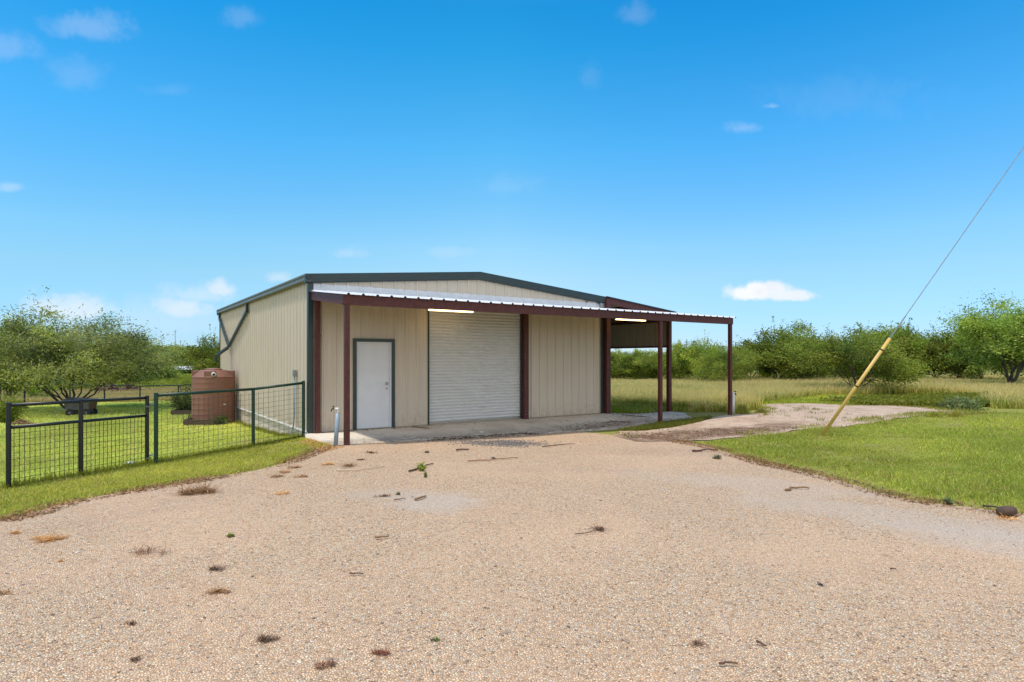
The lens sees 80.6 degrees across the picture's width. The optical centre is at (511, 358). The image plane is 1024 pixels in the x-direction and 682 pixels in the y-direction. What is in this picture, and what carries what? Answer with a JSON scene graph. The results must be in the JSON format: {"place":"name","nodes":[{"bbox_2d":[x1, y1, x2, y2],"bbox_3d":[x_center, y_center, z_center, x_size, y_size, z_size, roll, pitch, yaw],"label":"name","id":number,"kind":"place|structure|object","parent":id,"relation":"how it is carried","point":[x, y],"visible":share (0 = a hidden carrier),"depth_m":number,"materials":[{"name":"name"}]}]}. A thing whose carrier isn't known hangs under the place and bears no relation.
{"place":"outdoors","nodes":[
{"label":"outdoors","id":0,"kind":"place"},
{"bbox_2d":[1,386,190,402],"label":"meadow grass","id":1,"kind":"structure","parent":0,"point":[114,394],"depth_m":48.84,"materials":[{"name":"plant"}]},
{"bbox_2d":[1,373,191,390],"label":"pasture grass","id":2,"kind":"structure","parent":0,"point":[177,381],"depth_m":67.10,"materials":[{"name":"green plant"}]},
{"bbox_2d":[0,400,332,517],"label":"lawn grass","id":3,"kind":"structure","parent":0,"point":[132,477],"depth_m":12.46,"materials":[{"name":"green plant"}]},
{"bbox_2d":[0,365,1023,518],"bbox_3d":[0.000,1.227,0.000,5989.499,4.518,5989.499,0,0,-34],"label":"ground","id":4,"kind":"structure","parent":0,"point":[691,414],"depth_m":12.30,"materials":[{"name":"green plant"}]},
{"bbox_2d":[0,392,28,422],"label":"weed bush","id":5,"kind":"object","parent":4,"relation":"on","point":[15,411],"visible":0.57,"depth_m":22.45,"materials":[{"name":"green plant"}]},
{"bbox_2d":[12,419,36,424],"bbox_3d":[-17.583,2.292,21.723,1.000,0.239,0.723,0,0,-34],"label":"brush pile","id":6,"kind":"object","parent":4,"relation":"on","point":[21,421],"visible":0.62,"depth_m":21.65,"materials":[{"name":"brown wood"}]},
{"bbox_2d":[0,315,63,397],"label":"brush tree","id":7,"kind":"object","parent":4,"relation":"on","point":[33,391],"visible":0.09,"depth_m":41.57,"materials":[{"name":"green plant"}]},
{"bbox_2d":[52,397,97,415],"bbox_3d":[-19.006,2.102,26.176,1.597,0.794,0.940,0,0,-13],"label":"dump cart","id":8,"kind":"object","parent":4,"relation":"on","point":[89,408],"visible":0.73,"depth_m":25.96,"materials":[{"name":"paint"}]},
{"bbox_2d":[56,350,93,388],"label":"brush tree","id":9,"kind":"object","parent":4,"relation":"on","point":[77,382],"visible":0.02,"depth_m":58.30,"materials":[{"name":"green plant"}]},
{"bbox_2d":[6,396,152,488],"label":"metal gate","id":10,"kind":"structure","parent":4,"relation":"on","point":[80,421],"depth_m":10.00,"materials":[{"name":"black metal"}]},
{"bbox_2d":[0,383,190,402],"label":"pipe fence","id":11,"kind":"object","parent":4,"relation":"on","point":[139,386],"visible":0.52,"depth_m":40.84,"materials":[{"name":"black metal"}]},
{"bbox_2d":[0,287,196,408],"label":"mesquite tree","id":12,"kind":"object","parent":4,"relation":"on","point":[38,355],"visible":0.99,"depth_m":26.88,"materials":[{"name":"green plant"}]},
{"bbox_2d":[88,380,121,392],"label":"brush pile","id":13,"kind":"object","parent":4,"relation":"on","point":[116,388],"visible":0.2,"depth_m":54.87,"materials":[{"name":"brown wood"}]},
{"bbox_2d":[121,383,143,391],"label":"brush pile","id":14,"kind":"object","parent":4,"relation":"on","point":[125,387],"visible":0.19,"depth_m":55.84,"materials":[{"name":"brown wood"}]},
{"bbox_2d":[128,359,162,380],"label":"brush tree","id":15,"kind":"object","parent":4,"relation":"on","point":[148,373],"visible":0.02,"depth_m":74.36,"materials":[{"name":"green plant"}]},
{"bbox_2d":[0,420,304,489],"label":"grass","id":16,"kind":"structure","parent":4,"relation":"on","point":[109,468],"depth_m":11.26,"materials":[{"name":"green plant"}]},
{"bbox_2d":[149,354,183,378],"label":"brush tree","id":17,"kind":"object","parent":4,"relation":"on","point":[169,375],"visible":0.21,"depth_m":83.55,"materials":[{"name":"green plant"}]},
{"bbox_2d":[171,409,190,415],"bbox_3d":[-13.839,2.374,26.013,1.250,0.370,0.900,0,0,-6],"label":"garden bed","id":18,"kind":"object","parent":4,"relation":"on","point":[175,411],"visible":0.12,"depth_m":25.55,"materials":[{"name":"brown soil"}]},
{"bbox_2d":[162,381,190,409],"bbox_3d":[-14.240,1.683,26.265,1.655,1.562,1.693,0,0,-18],"label":"shrub","id":19,"kind":"object","parent":18,"relation":"in","point":[178,403],"visible":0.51,"depth_m":26.00,"materials":[{"name":"green plant"}]},
{"bbox_2d":[152,344,218,364],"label":"wood","id":20,"kind":"object","parent":4,"relation":"on","point":[174,353],"visible":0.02,"depth_m":220.59,"materials":[{"name":"green plant"}]},
{"bbox_2d":[178,324,218,372],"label":"brush tree","id":21,"kind":"object","parent":4,"relation":"on","point":[204,359],"visible":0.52,"depth_m":61.06,"materials":[{"name":"green plant"}]},
{"bbox_2d":[184,417,218,425],"bbox_3d":[-10.318,2.192,20.406,1.100,0.370,0.900,0,0,-6],"label":"garden bed","id":22,"kind":"object","parent":4,"relation":"on","point":[200,422],"visible":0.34,"depth_m":19.96,"materials":[{"name":"brown soil"}]},
{"bbox_2d":[191,368,234,422],"bbox_3d":[-10.306,1.307,20.884,1.366,1.950,1.428,0,0,-34],"label":"water tank","id":23,"kind":"object","parent":4,"relation":"on","point":[207,379],"visible":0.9,"depth_m":20.36,"materials":[{"name":"plastic"}]},
{"bbox_2d":[209,414,232,424],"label":"leafy plants","id":24,"kind":"object","parent":4,"relation":"on","point":[223,419],"visible":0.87,"depth_m":20.09,"materials":[{"name":"green plant"}]},
{"bbox_2d":[154,381,304,462],"bbox_3d":[-5.871,1.294,12.735,0.381,1.545,3.390,0,0,32],"label":"wire fence","id":25,"kind":"object","parent":4,"relation":"on","point":[156,419],"visible":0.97,"depth_m":12.68,"materials":[{"name":"metal"}]},
{"bbox_2d":[302,438,340,452],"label":"straw litter","id":26,"kind":"object","parent":4,"relation":"on","point":[331,446],"visible":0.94,"depth_m":12.14,"materials":[{"name":"beige plant"}]},
{"bbox_2d":[331,406,339,445],"bbox_3d":[-3.530,1.408,12.068,0.184,0.913,0.085,0,0,0],"label":"standpipe","id":27,"kind":"object","parent":4,"relation":"on","point":[337,420],"visible":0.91,"depth_m":12.04,"materials":[{"name":"white plastic"}]},
{"bbox_2d":[215,272,735,445],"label":"metal barn","id":28,"kind":"structure","parent":4,"relation":"on","point":[361,351],"depth_m":16.34,"materials":[{"name":"metal"}]},
{"bbox_2d":[353,338,394,429],"bbox_3d":[-3.402,0.621,14.910,1.070,2.210,0.120,0,0,-34],"label":"door","id":29,"kind":"structure","parent":28,"relation":"in","point":[373,359],"depth_m":14.91,"materials":[{"name":"white paint"}]},
{"bbox_2d":[428,311,521,424],"bbox_3d":[-0.968,0.174,16.602,3.000,3.104,0.115,0,0,-34],"label":"roller door","id":30,"kind":"structure","parent":28,"relation":"in","point":[475,358],"depth_m":16.59,"materials":[{"name":"metal"}]},
{"bbox_2d":[304,411,692,445],"bbox_3d":[1.000,2.007,16.533,12.470,0.538,2.310,0,0,-34],"label":"concrete apron","id":31,"kind":"object","parent":4,"relation":"on","point":[497,427],"visible":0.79,"depth_m":15.54,"materials":[{"name":"grey concrete"}]},
{"bbox_2d":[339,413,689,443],"bbox_3d":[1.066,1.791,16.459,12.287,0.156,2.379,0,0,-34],"label":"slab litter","id":32,"kind":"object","parent":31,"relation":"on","point":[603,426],"visible":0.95,"depth_m":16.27,"materials":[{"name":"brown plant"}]},
{"bbox_2d":[0,431,1023,681],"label":"gravel drive","id":33,"kind":"structure","parent":4,"relation":"on","point":[570,459],"depth_m":4.93,"materials":[{"name":"beige gravel"}]},
{"bbox_2d":[0,587,11,593],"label":"dry grass tuft","id":34,"kind":"object","parent":33,"relation":"on","point":[4,591],"visible":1,"depth_m":4.50,"materials":[{"name":"brown plant"}]},
{"bbox_2d":[27,532,73,541],"bbox_3d":[-4.423,1.693,5.835,0.463,0.102,0.370,0,0,-34],"label":"dry grass tuft","id":35,"kind":"object","parent":33,"relation":"on","point":[46,538],"visible":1,"depth_m":5.82,"materials":[{"name":"brown plant"}]},
{"bbox_2d":[129,655,141,661],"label":"dry grass tuft","id":36,"kind":"object","parent":33,"relation":"on","point":[133,658],"visible":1,"depth_m":3.53,"materials":[{"name":"brown plant"}]},
{"bbox_2d":[129,543,171,555],"bbox_3d":[-3.270,1.709,5.482,0.385,0.083,0.419,0,0,-15],"label":"dry grass tuft","id":37,"kind":"object","parent":33,"relation":"on","point":[141,550],"visible":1,"depth_m":5.45,"materials":[{"name":"brown plant"}]},
{"bbox_2d":[0,445,334,520],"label":"edge litter","id":38,"kind":"object","parent":33,"relation":"on","point":[139,490],"visible":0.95,"depth_m":8.16,"materials":[{"name":"brown plant"}]},
{"bbox_2d":[167,478,224,494],"bbox_3d":[-4.114,1.655,7.946,0.752,0.204,0.635,0,0,-2],"label":"dry grass tuft","id":39,"kind":"object","parent":33,"relation":"on","point":[199,489],"visible":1,"depth_m":7.91,"materials":[{"name":"brown plant"}]},
{"bbox_2d":[203,585,232,593],"bbox_3d":[-2.190,1.731,4.546,0.251,0.053,0.163,0,0,5],"label":"dry grass tuft","id":40,"kind":"object","parent":33,"relation":"on","point":[219,589],"visible":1,"depth_m":4.53,"materials":[{"name":"brown plant"}]},
{"bbox_2d":[208,564,229,569],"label":"dry grass tuft","id":41,"kind":"object","parent":33,"relation":"on","point":[213,567],"visible":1,"depth_m":5.02,"materials":[{"name":"brown plant"}]},
{"bbox_2d":[226,532,234,537],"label":"weed","id":42,"kind":"object","parent":33,"relation":"on","point":[229,535],"visible":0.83,"depth_m":5.90,"materials":[{"name":"green plant"}]},
{"bbox_2d":[255,632,279,641],"bbox_3d":[-1.529,1.731,3.767,0.158,0.046,0.158,0,0,-34],"label":"dry grass tuft","id":43,"kind":"object","parent":33,"relation":"on","point":[267,638],"visible":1,"depth_m":3.76,"materials":[{"name":"brown plant"}]},
{"bbox_2d":[273,489,292,493],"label":"dry grass tuft","id":44,"kind":"object","parent":33,"relation":"on","point":[285,492],"visible":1,"depth_m":7.76,"materials":[{"name":"brown plant"}]},
{"bbox_2d":[313,657,338,668],"bbox_3d":[-1.071,1.732,3.452,0.180,0.051,0.116,0,0,-3],"label":"dry grass tuft","id":45,"kind":"object","parent":33,"relation":"on","point":[322,664],"visible":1,"depth_m":3.45,"materials":[{"name":"brown plant"}]},
{"bbox_2d":[339,462,358,466],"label":"dry grass tuft","id":46,"kind":"object","parent":33,"relation":"on","point":[350,464],"visible":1,"depth_m":9.71,"materials":[{"name":"brown plant"}]},
{"bbox_2d":[336,466,384,470],"bbox_3d":[-2.320,1.714,9.373,0.768,0.033,0.193,0,0,-30],"label":"stick","id":47,"kind":"object","parent":33,"relation":"on","point":[355,470],"visible":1,"depth_m":9.25,"materials":[{"name":"brown wood"}]},
{"bbox_2d":[370,648,391,655],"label":"dry grass tuft","id":48,"kind":"object","parent":33,"relation":"on","point":[375,651],"visible":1,"depth_m":3.59,"materials":[{"name":"brown plant"}]},
{"bbox_2d":[416,462,426,470],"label":"weed","id":49,"kind":"object","parent":33,"relation":"on","point":[421,467],"visible":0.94,"depth_m":9.38,"materials":[{"name":"green plant"}]},
{"bbox_2d":[430,636,441,641],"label":"weed","id":50,"kind":"object","parent":33,"relation":"on","point":[435,639],"visible":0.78,"depth_m":3.77,"materials":[{"name":"green plant"}]},
{"bbox_2d":[427,433,542,440],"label":"leaf litter","id":51,"kind":"object","parent":33,"relation":"on","point":[481,436],"visible":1,"depth_m":13.99,"materials":[{"name":"brown plant"}]},
{"bbox_2d":[468,457,517,460],"bbox_3d":[-0.307,1.757,10.514,0.973,0.037,0.086,0,0,-27],"label":"stick","id":52,"kind":"object","parent":33,"relation":"on","point":[491,459],"visible":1,"depth_m":10.45,"materials":[{"name":"brown wood"}]},
{"bbox_2d":[0,445,1010,679],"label":"loose debris","id":53,"kind":"object","parent":33,"relation":"on","point":[538,591],"visible":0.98,"depth_m":4.68,"materials":[{"name":"brown plant"}]},
{"bbox_2d":[0,436,1023,681],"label":"loose stones","id":54,"kind":"object","parent":33,"relation":"on","point":[520,596],"visible":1,"depth_m":4.35,"materials":[{"name":"grey gravel"}]},
{"bbox_2d":[441,437,590,448],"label":"asphalt chips","id":55,"kind":"object","parent":33,"relation":"on","point":[505,442],"visible":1,"depth_m":12.93,"materials":[{"name":"stone"}]},
{"bbox_2d":[591,524,606,530],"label":"dry grass tuft","id":56,"kind":"object","parent":33,"relation":"on","point":[600,528],"visible":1,"depth_m":6.19,"materials":[{"name":"brown plant"}]},
{"bbox_2d":[691,639,703,645],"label":"dry grass tuft","id":57,"kind":"object","parent":33,"relation":"on","point":[697,642],"visible":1,"depth_m":3.74,"materials":[{"name":"brown plant"}]},
{"bbox_2d":[692,448,717,451],"bbox_3d":[3.761,1.793,11.840,0.605,0.058,0.120,0,0,-21],"label":"stick","id":58,"kind":"object","parent":33,"relation":"on","point":[693,450],"visible":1,"depth_m":11.86,"materials":[{"name":"brown wood"}]},
{"bbox_2d":[713,454,721,458],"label":"weed","id":59,"kind":"object","parent":33,"relation":"on","point":[717,456],"visible":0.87,"depth_m":10.89,"materials":[{"name":"green plant"}]},
{"bbox_2d":[719,661,737,664],"bbox_3d":[1.242,1.750,3.473,0.108,0.018,0.024,0,0,-4],"label":"stick","id":60,"kind":"object","parent":33,"relation":"on","point":[723,663],"visible":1,"depth_m":3.47,"materials":[{"name":"brown wood"}]},
{"bbox_2d":[785,486,808,490],"bbox_3d":[3.864,1.770,8.265,0.408,0.041,0.130,0,0,-21],"label":"stick","id":61,"kind":"object","parent":33,"relation":"on","point":[787,489],"visible":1,"depth_m":8.27,"materials":[{"name":"brown wood"}]},
{"bbox_2d":[665,438,1022,516],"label":"edge litter","id":62,"kind":"object","parent":33,"relation":"on","point":[787,466],"visible":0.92,"depth_m":9.17,"materials":[{"name":"brown plant"}]},
{"bbox_2d":[995,506,1016,516],"bbox_3d":[5.613,1.734,6.858,0.188,0.117,0.117,0,0,-13],"label":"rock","id":63,"kind":"object","parent":33,"relation":"on","point":[1007,511],"visible":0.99,"depth_m":6.82,"materials":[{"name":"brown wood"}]},
{"bbox_2d":[994,515,1017,519],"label":"dry grass tuft","id":64,"kind":"object","parent":33,"relation":"on","point":[1006,517],"visible":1,"depth_m":6.76,"materials":[{"name":"brown plant"}]},
{"bbox_2d":[611,350,623,378],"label":"brush tree","id":65,"kind":"object","parent":4,"relation":"on","point":[616,373],"visible":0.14,"depth_m":54.16,"materials":[{"name":"green plant"}]},
{"bbox_2d":[611,349,631,378],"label":"brush tree","id":66,"kind":"object","parent":4,"relation":"on","point":[615,364],"visible":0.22,"depth_m":54.01,"materials":[{"name":"green plant"}]},
{"bbox_2d":[616,349,663,378],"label":"brush tree","id":67,"kind":"object","parent":4,"relation":"on","point":[630,367],"visible":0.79,"depth_m":51.86,"materials":[{"name":"green plant"}]},
{"bbox_2d":[630,349,664,373],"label":"brush tree","id":68,"kind":"object","parent":4,"relation":"on","point":[648,352],"visible":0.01,"depth_m":69.52,"materials":[{"name":"green plant"}]},
{"bbox_2d":[631,349,674,379],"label":"brush tree","id":69,"kind":"object","parent":4,"relation":"on","point":[651,357],"visible":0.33,"depth_m":51.48,"materials":[{"name":"green plant"}]},
{"bbox_2d":[619,415,712,430],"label":"apron grass","id":70,"kind":"structure","parent":4,"relation":"on","point":[664,424],"depth_m":16.62,"materials":[{"name":"green plant"}]},
{"bbox_2d":[650,340,699,379],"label":"brush tree","id":71,"kind":"object","parent":4,"relation":"on","point":[680,373],"visible":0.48,"depth_m":49.02,"materials":[{"name":"green plant"}]},
{"bbox_2d":[673,329,726,379],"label":"brush tree","id":72,"kind":"object","parent":4,"relation":"on","point":[693,354],"visible":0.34,"depth_m":47.56,"materials":[{"name":"green plant"}]},
{"bbox_2d":[688,340,762,381],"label":"brush tree","id":73,"kind":"object","parent":4,"relation":"on","point":[742,363],"visible":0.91,"depth_m":41.07,"materials":[{"name":"green plant"}]},
{"bbox_2d":[732,391,735,413],"bbox_3d":[7.162,1.482,19.470,0.155,0.855,0.088,0,0,-2],"label":"standpipe","id":74,"kind":"object","parent":4,"relation":"on","point":[733,402],"visible":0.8,"depth_m":19.43,"materials":[{"name":"white plastic"}]},
{"bbox_2d":[735,402,753,413],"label":"grass clump","id":75,"kind":"object","parent":4,"relation":"on","point":[741,409],"visible":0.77,"depth_m":19.43,"materials":[{"name":"green plant"}]},
{"bbox_2d":[732,341,779,378],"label":"brush tree","id":76,"kind":"object","parent":4,"relation":"on","point":[762,376],"visible":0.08,"depth_m":48.54,"materials":[{"name":"green plant"}]},
{"bbox_2d":[748,408,770,413],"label":"grass clump","id":77,"kind":"object","parent":4,"relation":"on","point":[759,410],"visible":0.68,"depth_m":19.69,"materials":[{"name":"green plant"}]},
{"bbox_2d":[726,316,830,379],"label":"brush tree","id":78,"kind":"object","parent":4,"relation":"on","point":[780,366],"visible":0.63,"depth_m":42.57,"materials":[{"name":"green plant"}]},
{"bbox_2d":[774,319,834,378],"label":"brush tree","id":79,"kind":"object","parent":4,"relation":"on","point":[822,374],"visible":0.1,"depth_m":45.85,"materials":[{"name":"green plant"}]},
{"bbox_2d":[804,334,861,377],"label":"brush tree","id":80,"kind":"object","parent":4,"relation":"on","point":[830,371],"visible":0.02,"depth_m":46.90,"materials":[{"name":"green plant"}]},
{"bbox_2d":[768,323,940,390],"bbox_3d":[17.999,-0.061,31.058,8.265,3.778,7.407,0,0,-13],"label":"brush tree","id":81,"kind":"object","parent":4,"relation":"on","point":[891,365],"visible":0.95,"depth_m":30.24,"materials":[{"name":"green plant"}]},
{"bbox_2d":[700,410,1023,511],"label":"lawn grass","id":82,"kind":"structure","parent":4,"relation":"on","point":[996,442],"depth_m":11.36,"materials":[{"name":"green plant"}]},
{"bbox_2d":[737,401,996,437],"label":"track edge grass","id":83,"kind":"structure","parent":4,"relation":"on","point":[965,412],"depth_m":18.79,"materials":[{"name":"plant"}]},
{"bbox_2d":[849,318,934,361],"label":"brush tree","id":84,"kind":"object","parent":4,"relation":"on","point":[912,341],"visible":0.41,"depth_m":46.21,"materials":[{"name":"green plant"}]},
{"bbox_2d":[820,391,997,407],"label":"weeds","id":85,"kind":"object","parent":4,"relation":"on","point":[924,399],"visible":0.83,"depth_m":24.27,"materials":[{"name":"green plant"}]},
{"bbox_2d":[908,331,943,376],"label":"brush tree","id":86,"kind":"object","parent":4,"relation":"on","point":[924,343],"visible":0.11,"depth_m":47.57,"materials":[{"name":"green plant"}]},
{"bbox_2d":[917,330,947,377],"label":"brush tree","id":87,"kind":"object","parent":4,"relation":"on","point":[934,356],"visible":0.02,"depth_m":49.58,"materials":[{"name":"green plant"}]},
{"bbox_2d":[925,411,944,417],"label":"grass clump","id":88,"kind":"object","parent":4,"relation":"on","point":[933,414],"visible":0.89,"depth_m":18.42,"materials":[{"name":"green plant"}]},
{"bbox_2d":[941,496,955,504],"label":"weed","id":89,"kind":"object","parent":4,"relation":"on","point":[947,500],"visible":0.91,"depth_m":7.46,"materials":[{"name":"green plant"}]},
{"bbox_2d":[946,410,963,417],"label":"grass clump","id":90,"kind":"object","parent":4,"relation":"on","point":[957,413],"visible":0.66,"depth_m":18.38,"materials":[{"name":"green plant"}]},
{"bbox_2d":[920,320,991,378],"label":"brush tree","id":91,"kind":"object","parent":4,"relation":"on","point":[943,366],"visible":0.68,"depth_m":46.33,"materials":[{"name":"green plant"}]},
{"bbox_2d":[930,395,989,410],"bbox_3d":[15.957,1.581,21.629,1.779,0.615,1.772,0,0,-34],"label":"weed bush","id":92,"kind":"object","parent":4,"relation":"on","point":[963,402],"visible":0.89,"depth_m":21.35,"materials":[{"name":"green plant"}]},
{"bbox_2d":[924,288,1023,383],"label":"brush tree","id":93,"kind":"object","parent":4,"relation":"on","point":[1008,330],"visible":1,"depth_m":36.02,"materials":[{"name":"green plant"}]},
{"bbox_2d":[948,311,1023,378],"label":"brush tree","id":94,"kind":"object","parent":4,"relation":"on","point":[991,368],"visible":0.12,"depth_m":44.80,"materials":[{"name":"green plant"}]},
{"bbox_2d":[981,334,1023,377],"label":"brush tree","id":95,"kind":"object","parent":4,"relation":"on","point":[1007,364],"visible":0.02,"depth_m":42.00,"materials":[{"name":"green plant"}]},
{"bbox_2d":[0,0,1023,354],"label":"sky","id":96,"kind":"structure","parent":0,"point":[173,164],"materials":[{"name":"blue"}]},
{"bbox_2d":[611,395,740,413],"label":"green field grass","id":97,"kind":"structure","parent":0,"point":[634,402],"depth_m":21.50,"materials":[{"name":"green plant"}]},
{"bbox_2d":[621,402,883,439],"bbox_3d":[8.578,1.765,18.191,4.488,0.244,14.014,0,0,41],"label":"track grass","id":98,"kind":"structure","parent":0,"point":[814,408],"depth_m":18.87,"materials":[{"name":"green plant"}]},
{"bbox_2d":[613,403,952,441],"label":"dirt track","id":99,"kind":"structure","parent":0,"point":[775,420],"depth_m":17.31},
{"bbox_2d":[616,426,808,439],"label":"leaf litter","id":100,"kind":"object","parent":99,"relation":"on","point":[711,433],"visible":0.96,"depth_m":14.60,"materials":[{"name":"brown plant"}]},
{"bbox_2d":[611,373,1023,413],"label":"tall grass","id":101,"kind":"structure","parent":0,"point":[817,384],"depth_m":29.78,"materials":[{"name":"plant"}]},
{"bbox_2d":[756,394,904,404],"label":"verge grass","id":102,"kind":"structure","parent":0,"point":[812,399],"depth_m":25.15,"materials":[{"name":"green plant"}]},
{"bbox_3d":[12.654,-3.361,11.931,1.800,10.913,0.360,0,0,-34],"label":"utility pole","id":103,"kind":"object","parent":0,"visible":0},
{"bbox_2d":[820,146,1023,435],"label":"guy wire","id":104,"kind":"object","parent":103,"relation":"attached to","point":[858,383],"visible":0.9,"depth_m":13.71,"materials":[{"name":"yellow"}]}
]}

